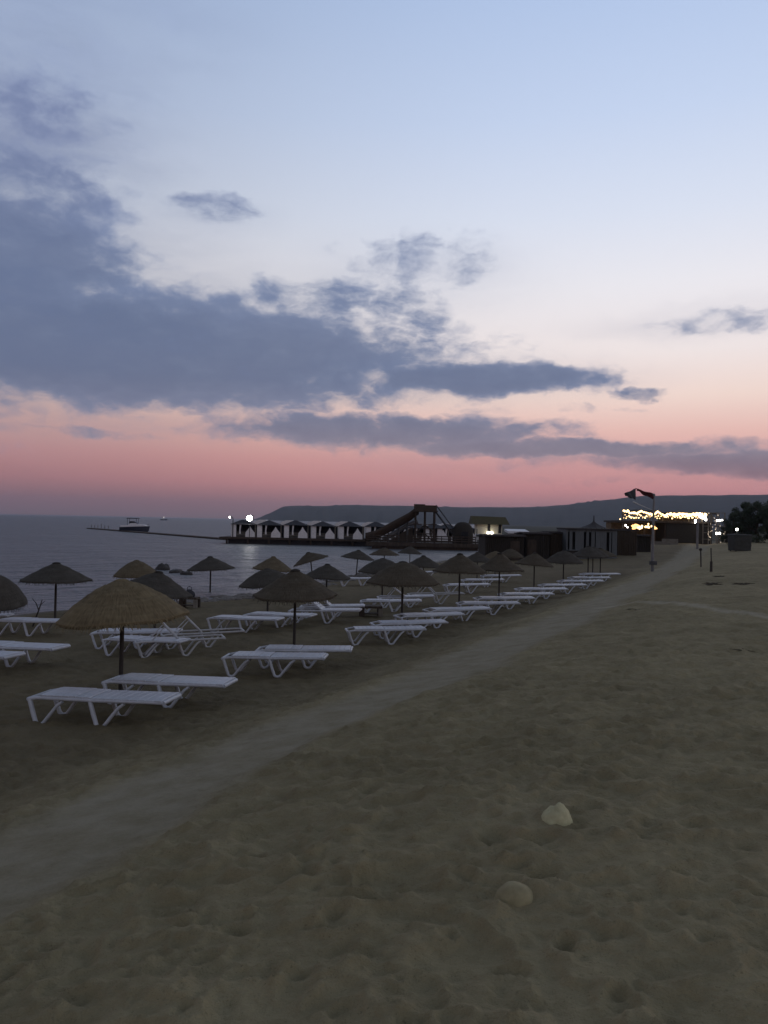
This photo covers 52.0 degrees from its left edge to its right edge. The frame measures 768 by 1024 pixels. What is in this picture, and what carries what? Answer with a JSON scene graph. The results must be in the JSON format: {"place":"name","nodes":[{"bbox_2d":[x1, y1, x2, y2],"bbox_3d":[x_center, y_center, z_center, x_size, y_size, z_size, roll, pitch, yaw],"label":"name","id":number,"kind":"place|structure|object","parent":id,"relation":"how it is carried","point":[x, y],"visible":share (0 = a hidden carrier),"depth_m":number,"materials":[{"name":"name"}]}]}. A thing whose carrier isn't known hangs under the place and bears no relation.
{"place":"outdoors","nodes":[
{"label":"outdoors","id":0,"kind":"place"},
{"bbox_2d":[0,514,477,613],"bbox_3d":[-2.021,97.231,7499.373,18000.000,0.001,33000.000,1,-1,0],"label":"sea","id":1,"kind":"structure","parent":0,"point":[29,544],"depth_m":77.34,"materials":[{"name":"grey liquid"}]},
{"bbox_2d":[119,518,149,531],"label":"motor boat","id":2,"kind":"object","parent":1,"relation":"on","point":[139,527],"visible":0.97,"depth_m":177.80,"materials":[{"name":"white plastic"}]},
{"bbox_2d":[87,524,225,539],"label":"floating walkway","id":3,"kind":"structure","parent":1,"relation":"on","point":[156,533],"depth_m":154.12,"materials":[{"name":"metal"}]},
{"bbox_2d":[155,563,169,569],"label":"boulder","id":4,"kind":"object","parent":1,"relation":"in","point":[161,566],"visible":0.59,"depth_m":50.82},
{"bbox_2d":[219,536,477,545],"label":"pier","id":5,"kind":"structure","parent":1,"relation":"in","point":[295,541],"depth_m":107.65,"materials":[{"name":"wood"}]},
{"bbox_2d":[231,520,256,536],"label":"beach cabana","id":6,"kind":"object","parent":5,"relation":"on","point":[240,528],"visible":0.89,"depth_m":108.59,"materials":[{"name":"white fabric"}]},
{"bbox_2d":[257,520,283,537],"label":"beach cabana","id":7,"kind":"object","parent":5,"relation":"on","point":[268,528],"visible":0.91,"depth_m":108.83,"materials":[{"name":"white fabric"}]},
{"bbox_2d":[284,520,310,537],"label":"beach cabana","id":8,"kind":"object","parent":5,"relation":"on","point":[295,529],"visible":0.98,"depth_m":108.86,"materials":[{"name":"white fabric"}]},
{"bbox_2d":[311,522,337,538],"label":"beach cabana","id":9,"kind":"object","parent":5,"relation":"on","point":[324,530],"visible":0.99,"depth_m":108.58,"materials":[{"name":"white fabric"}]},
{"bbox_2d":[339,522,363,538],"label":"beach cabana","id":10,"kind":"object","parent":5,"relation":"on","point":[348,531],"visible":0.93,"depth_m":108.59,"materials":[{"name":"white fabric"}]},
{"bbox_2d":[365,522,386,538],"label":"beach cabana","id":11,"kind":"object","parent":5,"relation":"on","point":[373,526],"visible":0.2,"depth_m":108.70,"materials":[{"name":"white fabric"}]},
{"bbox_2d":[408,525,431,539],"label":"beach cabana","id":12,"kind":"object","parent":5,"relation":"on","point":[418,527],"visible":0.27,"depth_m":109.27,"materials":[{"name":"white fabric"}]},
{"bbox_2d":[365,504,477,550],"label":"water slide","id":13,"kind":"object","parent":5,"relation":"on","point":[403,540],"visible":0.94,"depth_m":99.67,"materials":[{"name":"brown plastic"}]},
{"bbox_2d":[423,523,448,540],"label":"beach cabana","id":14,"kind":"object","parent":5,"relation":"on","point":[437,526],"visible":0.37,"depth_m":108.50,"materials":[{"name":"white fabric"}]},
{"bbox_2d":[436,524,453,540],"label":"beach cabana","id":15,"kind":"object","parent":5,"relation":"on","point":[439,531],"visible":0.37,"depth_m":108.53,"materials":[{"name":"white fabric"}]},
{"bbox_2d":[452,522,472,543],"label":"domed hut","id":16,"kind":"object","parent":5,"relation":"on","point":[464,529],"visible":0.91,"depth_m":99.36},
{"bbox_2d":[461,532,467,543],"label":"door","id":17,"kind":"structure","parent":16,"relation":"in","point":[465,534],"depth_m":99.01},
{"bbox_2d":[0,525,767,1023],"bbox_3d":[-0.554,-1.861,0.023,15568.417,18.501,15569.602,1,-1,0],"label":"beach","id":18,"kind":"structure","parent":0,"point":[362,833],"depth_m":4.82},
{"bbox_2d":[0,651,25,659],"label":"sun lounger","id":19,"kind":"object","parent":18,"relation":"on","point":[4,655],"visible":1,"depth_m":14.47,"materials":[{"name":"white plastic"}]},
{"bbox_2d":[0,575,27,613],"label":"straw umbrella","id":20,"kind":"object","parent":18,"relation":"on","point":[12,597],"visible":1,"depth_m":21.10,"materials":[{"name":"wicker"}]},
{"bbox_2d":[0,617,59,635],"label":"sun lounger","id":21,"kind":"object","parent":18,"relation":"on","point":[24,620],"visible":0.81,"depth_m":20.48,"materials":[{"name":"white plastic"}]},
{"bbox_2d":[0,640,70,666],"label":"sun lounger","id":22,"kind":"object","parent":18,"relation":"on","point":[17,645],"visible":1,"depth_m":15.48,"materials":[{"name":"white plastic"}]},
{"bbox_2d":[18,562,93,617],"bbox_3d":[-10.248,2.586,24.558,2.287,2.053,2.247,1,-1,0],"label":"straw umbrella","id":23,"kind":"object","parent":18,"relation":"on","point":[56,573],"visible":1,"depth_m":24.07,"materials":[{"name":"wicker"}]},
{"bbox_2d":[26,687,181,725],"bbox_3d":[-3.880,2.721,10.942,2.046,0.440,0.639,0,-1,10],"label":"sun lounger","id":24,"kind":"object","parent":18,"relation":"on","point":[90,696],"visible":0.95,"depth_m":10.79,"materials":[{"name":"white plastic"}]},
{"bbox_2d":[53,579,191,689],"bbox_3d":[-4.228,2.159,12.710,2.184,2.162,2.186,1,-1,0],"label":"straw umbrella","id":25,"kind":"object","parent":18,"relation":"on","point":[120,603],"visible":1,"depth_m":12.15,"materials":[{"name":"plant"}]},
{"bbox_2d":[113,560,154,578],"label":"straw umbrella","id":26,"kind":"object","parent":18,"relation":"on","point":[135,569],"visible":0.89,"depth_m":28.51,"materials":[{"name":"wicker"}]},
{"bbox_2d":[89,628,182,648],"bbox_3d":[-5.698,2.913,18.177,2.003,0.430,0.625,0,-1,-2],"label":"sun lounger","id":27,"kind":"object","parent":18,"relation":"on","point":[130,631],"visible":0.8,"depth_m":17.92,"materials":[{"name":"white plastic"}]},
{"bbox_2d":[101,635,190,655],"bbox_3d":[-5.102,2.887,16.911,1.892,0.406,0.591,-1,-1,16],"label":"sun lounger","id":28,"kind":"object","parent":18,"relation":"on","point":[131,639],"visible":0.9,"depth_m":16.80,"materials":[{"name":"white plastic"}]},
{"bbox_2d":[130,571,192,627],"bbox_3d":[-5.895,2.460,20.220,1.991,1.908,1.981,1,-1,0],"label":"straw umbrella","id":29,"kind":"object","parent":18,"relation":"on","point":[161,582],"visible":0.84,"depth_m":19.89,"materials":[{"name":"wicker"}]},
{"bbox_2d":[101,673,237,707],"bbox_3d":[-3.288,2.751,12.107,2.008,0.432,0.627,0,-1,10],"label":"sun lounger","id":30,"kind":"object","parent":18,"relation":"on","point":[160,680],"visible":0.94,"depth_m":11.95,"materials":[{"name":"white plastic"}]},
{"bbox_2d":[134,622,225,657],"bbox_3d":[-4.394,2.662,16.983,1.892,0.848,0.591,0,0,-20],"label":"sun lounger","id":31,"kind":"object","parent":18,"relation":"on","point":[222,637],"visible":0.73,"depth_m":16.84,"materials":[{"name":"white plastic"}]},
{"bbox_2d":[179,597,200,607],"bbox_3d":[-6.957,3.282,28.220,0.650,0.478,0.460,1,-1,4],"label":"beach table","id":32,"kind":"object","parent":18,"relation":"on","point":[196,602],"visible":0.56,"depth_m":28.06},
{"bbox_2d":[160,616,244,649],"bbox_3d":[-4.182,2.692,18.173,1.892,0.848,0.591,0,0,-20],"label":"sun lounger","id":33,"kind":"object","parent":18,"relation":"on","point":[199,631],"visible":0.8,"depth_m":18.02,"materials":[{"name":"white plastic"}]},
{"bbox_2d":[187,556,235,591],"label":"straw umbrella","id":34,"kind":"object","parent":18,"relation":"on","point":[210,563],"visible":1,"depth_m":35.65,"materials":[{"name":"wicker"}]},
{"bbox_2d":[206,615,284,632],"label":"sun lounger","id":35,"kind":"object","parent":18,"relation":"on","point":[239,618],"visible":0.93,"depth_m":20.68,"materials":[{"name":"white plastic"}]},
{"bbox_2d":[238,568,284,611],"bbox_3d":[-3.629,2.634,24.675,1.971,1.737,1.975,1,-1,0],"label":"straw umbrella","id":36,"kind":"object","parent":18,"relation":"on","point":[262,578],"visible":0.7,"depth_m":24.16,"materials":[{"name":"wicker"}]},
{"bbox_2d":[252,556,291,572],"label":"straw umbrella","id":37,"kind":"object","parent":18,"relation":"on","point":[273,563],"visible":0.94,"depth_m":32.55,"materials":[{"name":"plant"}]},
{"bbox_2d":[221,651,328,677],"bbox_3d":[-2.009,2.815,14.566,1.918,0.412,0.599,0,-1,4],"label":"sun lounger","id":38,"kind":"object","parent":18,"relation":"on","point":[249,656],"visible":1,"depth_m":14.36,"materials":[{"name":"white plastic"}]},
{"bbox_2d":[244,611,317,627],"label":"sun lounger","id":39,"kind":"object","parent":18,"relation":"on","point":[277,614],"visible":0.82,"depth_m":21.56,"materials":[{"name":"white plastic"}]},
{"bbox_2d":[252,569,338,644],"bbox_3d":[-1.938,2.280,17.068,1.970,2.100,1.935,1,-1,0],"label":"straw umbrella","id":40,"kind":"object","parent":18,"relation":"on","point":[293,586],"visible":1,"depth_m":16.61,"materials":[{"name":"wicker"}]},
{"bbox_2d":[255,645,352,668],"bbox_3d":[-1.561,2.838,15.474,1.892,0.406,0.591,0,-1,1],"label":"sun lounger","id":41,"kind":"object","parent":18,"relation":"on","point":[309,648],"visible":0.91,"depth_m":15.25,"materials":[{"name":"white plastic"}]},
{"bbox_2d":[176,562,441,603],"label":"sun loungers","id":42,"kind":"object","parent":18,"relation":"on","point":[241,596],"visible":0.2,"depth_m":33.43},
{"bbox_2d":[294,552,327,570],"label":"straw umbrella","id":43,"kind":"object","parent":18,"relation":"on","point":[308,557],"visible":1,"depth_m":44.45,"materials":[{"name":"wicker"}]},
{"bbox_2d":[288,602,361,623],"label":"sun lounger","id":44,"kind":"object","parent":18,"relation":"on","point":[321,608],"visible":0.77,"depth_m":22.57,"materials":[{"name":"white plastic"}]},
{"bbox_2d":[306,564,350,603],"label":"straw umbrella","id":45,"kind":"object","parent":18,"relation":"on","point":[326,572],"visible":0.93,"depth_m":27.41,"materials":[{"name":"plant"}]},
{"bbox_2d":[299,601,364,617],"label":"sun lounger","id":46,"kind":"object","parent":18,"relation":"on","point":[328,605],"visible":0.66,"depth_m":23.98,"materials":[{"name":"white plastic"}]},
{"bbox_2d":[341,577,370,585],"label":"sun lounger","id":47,"kind":"object","parent":18,"relation":"on","point":[358,578],"visible":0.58,"depth_m":39.35,"materials":[{"name":"white plastic"}]},
{"bbox_2d":[341,550,373,574],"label":"straw umbrella","id":48,"kind":"object","parent":18,"relation":"on","point":[358,554],"visible":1,"depth_m":47.77,"materials":[{"name":"wicker"}]},
{"bbox_2d":[359,604,382,616],"bbox_3d":[-0.405,3.093,24.254,0.690,0.438,0.510,1,-1,-6],"label":"beach table","id":49,"kind":"object","parent":18,"relation":"on","point":[378,613],"visible":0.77,"depth_m":24.03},
{"bbox_2d":[358,558,393,598],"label":"straw umbrella","id":50,"kind":"object","parent":18,"relation":"on","point":[375,566],"visible":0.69,"depth_m":30.83,"materials":[{"name":"wicker"}]},
{"bbox_2d":[369,547,398,557],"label":"straw umbrella","id":51,"kind":"object","parent":18,"relation":"on","point":[384,551],"visible":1,"depth_m":53.86,"materials":[{"name":"wicker"}]},
{"bbox_2d":[345,625,426,645],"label":"sun lounger","id":52,"kind":"object","parent":18,"relation":"on","point":[368,629],"visible":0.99,"depth_m":18.41,"materials":[{"name":"white plastic"}]},
{"bbox_2d":[360,599,421,611],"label":"sun lounger","id":53,"kind":"object","parent":18,"relation":"on","point":[389,601],"visible":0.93,"depth_m":25.62,"materials":[{"name":"white plastic"}]},
{"bbox_2d":[366,561,440,616],"bbox_3d":[0.509,2.398,21.899,2.180,2.073,2.177,1,-1,0],"label":"straw umbrella","id":54,"kind":"object","parent":18,"relation":"on","point":[402,574],"visible":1,"depth_m":21.32,"materials":[{"name":"wicker"}]},
{"bbox_2d":[377,587,435,607],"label":"sun lounger","id":55,"kind":"object","parent":18,"relation":"on","point":[390,596],"visible":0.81,"depth_m":27.40,"materials":[{"name":"white plastic"}]},
{"bbox_2d":[369,619,448,638],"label":"sun lounger","id":56,"kind":"object","parent":18,"relation":"on","point":[409,622],"visible":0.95,"depth_m":19.62,"materials":[{"name":"white plastic"}]},
{"bbox_2d":[398,546,421,562],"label":"straw umbrella","id":57,"kind":"object","parent":18,"relation":"on","point":[410,550],"visible":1,"depth_m":56.10,"materials":[{"name":"plant"}]},
{"bbox_2d":[410,555,438,588],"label":"straw umbrella","id":58,"kind":"object","parent":18,"relation":"on","point":[423,561],"visible":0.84,"depth_m":35.23,"materials":[{"name":"plant"}]},
{"bbox_2d":[393,611,465,627],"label":"sun lounger","id":59,"kind":"object","parent":18,"relation":"on","point":[431,615],"visible":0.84,"depth_m":21.40,"materials":[{"name":"white plastic"}]},
{"bbox_2d":[407,587,464,604],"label":"sun lounger","id":60,"kind":"object","parent":18,"relation":"on","point":[433,592],"visible":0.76,"depth_m":28.52,"materials":[{"name":"white plastic"}]},
{"bbox_2d":[422,606,491,620],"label":"sun lounger","id":61,"kind":"object","parent":18,"relation":"on","point":[452,609],"visible":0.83,"depth_m":22.83,"materials":[{"name":"white plastic"}]},
{"bbox_2d":[432,553,486,606],"bbox_3d":[2.482,2.445,25.959,1.906,2.188,1.872,1,-1,0],"label":"straw umbrella","id":62,"kind":"object","parent":18,"relation":"on","point":[459,563],"visible":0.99,"depth_m":25.51,"materials":[{"name":"wicker"}]},
{"bbox_2d":[443,583,490,593],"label":"sun lounger","id":63,"kind":"object","parent":18,"relation":"on","point":[462,584],"visible":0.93,"depth_m":33.42,"materials":[{"name":"white plastic"}]},
{"bbox_2d":[467,552,489,578],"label":"straw umbrella","id":64,"kind":"object","parent":18,"relation":"on","point":[476,557],"visible":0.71,"depth_m":41.07,"materials":[{"name":"wicker"}]},
{"bbox_2d":[461,578,504,586],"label":"sun lounger","id":65,"kind":"object","parent":18,"relation":"on","point":[476,579],"visible":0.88,"depth_m":36.61,"materials":[{"name":"white plastic"}]},
{"bbox_2d":[456,601,520,614],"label":"sun lounger","id":66,"kind":"object","parent":18,"relation":"on","point":[487,603],"visible":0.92,"depth_m":24.67,"materials":[{"name":"white plastic"}]},
{"bbox_2d":[469,516,509,539],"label":"cream pavilion","id":67,"kind":"structure","parent":18,"relation":"on","point":[486,525],"depth_m":122.18,"materials":[{"name":"paint"}]},
{"bbox_2d":[485,551,506,574],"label":"straw umbrella","id":68,"kind":"object","parent":18,"relation":"on","point":[491,555],"visible":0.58,"depth_m":44.34,"materials":[{"name":"plant"}]},
{"bbox_2d":[480,574,521,582],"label":"sun lounger","id":69,"kind":"object","parent":18,"relation":"on","point":[492,575],"visible":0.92,"depth_m":39.77,"materials":[{"name":"white plastic"}]},
{"bbox_2d":[476,534,526,560],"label":"reed hut","id":70,"kind":"object","parent":18,"relation":"on","point":[490,543],"visible":0.61,"depth_m":67.95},
{"bbox_2d":[510,541,519,560],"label":"door","id":71,"kind":"structure","parent":70,"relation":"in","point":[515,545],"depth_m":67.86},
{"bbox_2d":[480,553,523,600],"bbox_3d":[4.044,2.489,27.547,1.775,2.144,1.763,1,-1,0],"label":"straw umbrella","id":72,"kind":"object","parent":18,"relation":"on","point":[499,562],"visible":0.92,"depth_m":27.13,"materials":[{"name":"wicker"}]},
{"bbox_2d":[473,596,535,608],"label":"sun lounger","id":73,"kind":"object","parent":18,"relation":"on","point":[500,598],"visible":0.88,"depth_m":26.36,"materials":[{"name":"white plastic"}]},
{"bbox_2d":[502,549,523,559],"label":"straw umbrella","id":74,"kind":"object","parent":18,"relation":"on","point":[511,553],"visible":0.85,"depth_m":48.37,"materials":[{"name":"plant"}]},
{"bbox_2d":[494,881,532,906],"bbox_3d":[0.572,1.692,3.434,0.182,0.151,0.156,1,-1,0],"label":"stone","id":75,"kind":"object","parent":18,"relation":"on","point":[515,893],"visible":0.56,"depth_m":3.39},
{"bbox_2d":[504,529,528,534],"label":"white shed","id":76,"kind":"structure","parent":18,"relation":"on","point":[510,531],"depth_m":105.20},
{"bbox_2d":[497,592,554,603],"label":"sun lounger","id":77,"kind":"object","parent":18,"relation":"on","point":[524,593],"visible":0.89,"depth_m":28.22,"materials":[{"name":"white plastic"}]},
{"bbox_2d":[514,532,551,558],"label":"reed hut","id":78,"kind":"object","parent":18,"relation":"on","point":[537,543],"visible":0.66,"depth_m":69.92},
{"bbox_2d":[527,540,536,555],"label":"door","id":79,"kind":"structure","parent":78,"relation":"in","point":[532,544],"depth_m":69.86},
{"bbox_2d":[515,552,553,590],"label":"straw umbrella","id":80,"kind":"object","parent":18,"relation":"on","point":[534,559],"visible":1,"depth_m":33.88,"materials":[{"name":"wicker"}]},
{"bbox_2d":[514,587,568,598],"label":"sun lounger","id":81,"kind":"object","parent":18,"relation":"on","point":[538,588],"visible":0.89,"depth_m":30.48,"materials":[{"name":"white plastic"}]},
{"bbox_2d":[541,531,562,556],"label":"reed hut","id":82,"kind":"object","parent":18,"relation":"on","point":[555,542],"visible":0.51,"depth_m":71.46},
{"bbox_2d":[541,802,572,825],"bbox_3d":[0.930,1.694,4.281,0.189,0.222,0.163,-7,1,-12],"label":"stone","id":83,"kind":"object","parent":18,"relation":"on","point":[558,813],"visible":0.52,"depth_m":4.24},
{"bbox_2d":[537,583,587,593],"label":"sun lounger","id":84,"kind":"object","parent":18,"relation":"on","point":[559,585],"visible":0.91,"depth_m":32.67,"materials":[{"name":"white plastic"}]},
{"bbox_2d":[547,550,583,583],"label":"straw umbrella","id":85,"kind":"object","parent":18,"relation":"on","point":[563,557],"visible":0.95,"depth_m":37.22,"materials":[{"name":"plant"}]},
{"bbox_2d":[557,580,604,588],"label":"sun lounger","id":86,"kind":"object","parent":18,"relation":"on","point":[577,581],"visible":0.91,"depth_m":35.08,"materials":[{"name":"white plastic"}]},
{"bbox_2d":[556,528,617,558],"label":"beach kiosk","id":87,"kind":"object","parent":18,"relation":"on","point":[574,540],"visible":0.66,"depth_m":69.91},
{"bbox_2d":[580,516,605,528],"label":"gazebo","id":88,"kind":"object","parent":87,"relation":"attached to","point":[593,524],"visible":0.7,"depth_m":76.52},
{"bbox_2d":[567,576,610,585],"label":"sun lounger","id":89,"kind":"object","parent":18,"relation":"on","point":[581,577],"visible":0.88,"depth_m":37.69,"materials":[{"name":"white plastic"}]},
{"bbox_2d":[573,546,605,576],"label":"straw umbrella","id":90,"kind":"object","parent":18,"relation":"on","point":[588,552],"visible":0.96,"depth_m":41.88,"materials":[{"name":"wicker"}]},
{"bbox_2d":[587,547,609,572],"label":"straw umbrella","id":91,"kind":"object","parent":18,"relation":"on","point":[602,552],"visible":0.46,"depth_m":45.51,"materials":[{"name":"plant"}]},
{"bbox_2d":[579,573,620,580],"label":"sun lounger","id":92,"kind":"object","parent":18,"relation":"on","point":[596,574],"visible":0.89,"depth_m":40.54,"materials":[{"name":"white plastic"}]},
{"bbox_2d":[598,548,616,572],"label":"straw umbrella","id":93,"kind":"object","parent":18,"relation":"on","point":[609,554],"visible":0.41,"depth_m":47.42,"materials":[{"name":"plant"}]},
{"bbox_2d":[614,529,637,555],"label":"reed hut","id":94,"kind":"object","parent":18,"relation":"on","point":[626,542],"visible":0.63,"depth_m":75.94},
{"bbox_2d":[637,534,651,551],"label":"reed hut","id":95,"kind":"object","parent":18,"relation":"on","point":[643,543],"visible":0.59,"depth_m":83.95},
{"bbox_2d":[649,494,656,571],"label":"flagpole","id":96,"kind":"object","parent":18,"relation":"on","point":[652,562],"visible":0.93,"depth_m":40.75,"materials":[{"name":"metal"}]},
{"bbox_2d":[624,488,653,509],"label":"flag","id":97,"kind":"object","parent":96,"relation":"attached to","point":[631,494],"visible":1,"depth_m":40.97,"materials":[{"name":"red fabric"}]},
{"bbox_2d":[604,510,715,543],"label":"restaurant","id":98,"kind":"structure","parent":18,"relation":"on","point":[668,525],"depth_m":123.49,"materials":[{"name":"paint"}]},
{"bbox_2d":[654,539,677,544],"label":"wall","id":99,"kind":"structure","parent":18,"relation":"on","point":[669,542],"depth_m":111.77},
{"bbox_2d":[696,523,698,548],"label":"column","id":100,"kind":"structure","parent":18,"relation":"on","point":[697,535],"depth_m":94.88,"materials":[{"name":"metal"}]},
{"bbox_2d":[702,512,725,543],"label":"lit pergola","id":101,"kind":"object","parent":18,"relation":"on","point":[710,532],"visible":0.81,"depth_m":118.90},
{"bbox_2d":[719,512,750,544],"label":"leafy tree","id":102,"kind":"object","parent":18,"relation":"on","point":[733,516],"visible":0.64,"depth_m":97.74,"materials":[{"name":"green plant"}]},
{"bbox_2d":[727,534,752,551],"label":"waste container","id":103,"kind":"object","parent":18,"relation":"on","point":[740,542],"visible":0.93,"depth_m":59.48,"materials":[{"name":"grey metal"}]},
{"bbox_2d":[729,502,760,541],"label":"leafy tree","id":104,"kind":"object","parent":18,"relation":"on","point":[744,505],"visible":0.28,"depth_m":99.70,"materials":[{"name":"green plant"}]},
{"bbox_2d":[734,501,767,542],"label":"leafy tree","id":105,"kind":"object","parent":18,"relation":"on","point":[749,513],"visible":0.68,"depth_m":95.95,"materials":[{"name":"green plant"}]},
{"bbox_2d":[750,501,767,542],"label":"leafy tree","id":106,"kind":"object","parent":18,"relation":"on","point":[761,519],"visible":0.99,"depth_m":93.38,"materials":[{"name":"green plant"}]},
{"bbox_2d":[0,0,767,518],"label":"sky","id":107,"kind":"structure","parent":0,"point":[258,258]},
{"bbox_2d":[253,495,767,529],"bbox_3d":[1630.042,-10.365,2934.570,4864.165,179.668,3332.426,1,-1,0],"label":"hills","id":108,"kind":"structure","parent":0,"point":[582,514],"depth_m":2989.64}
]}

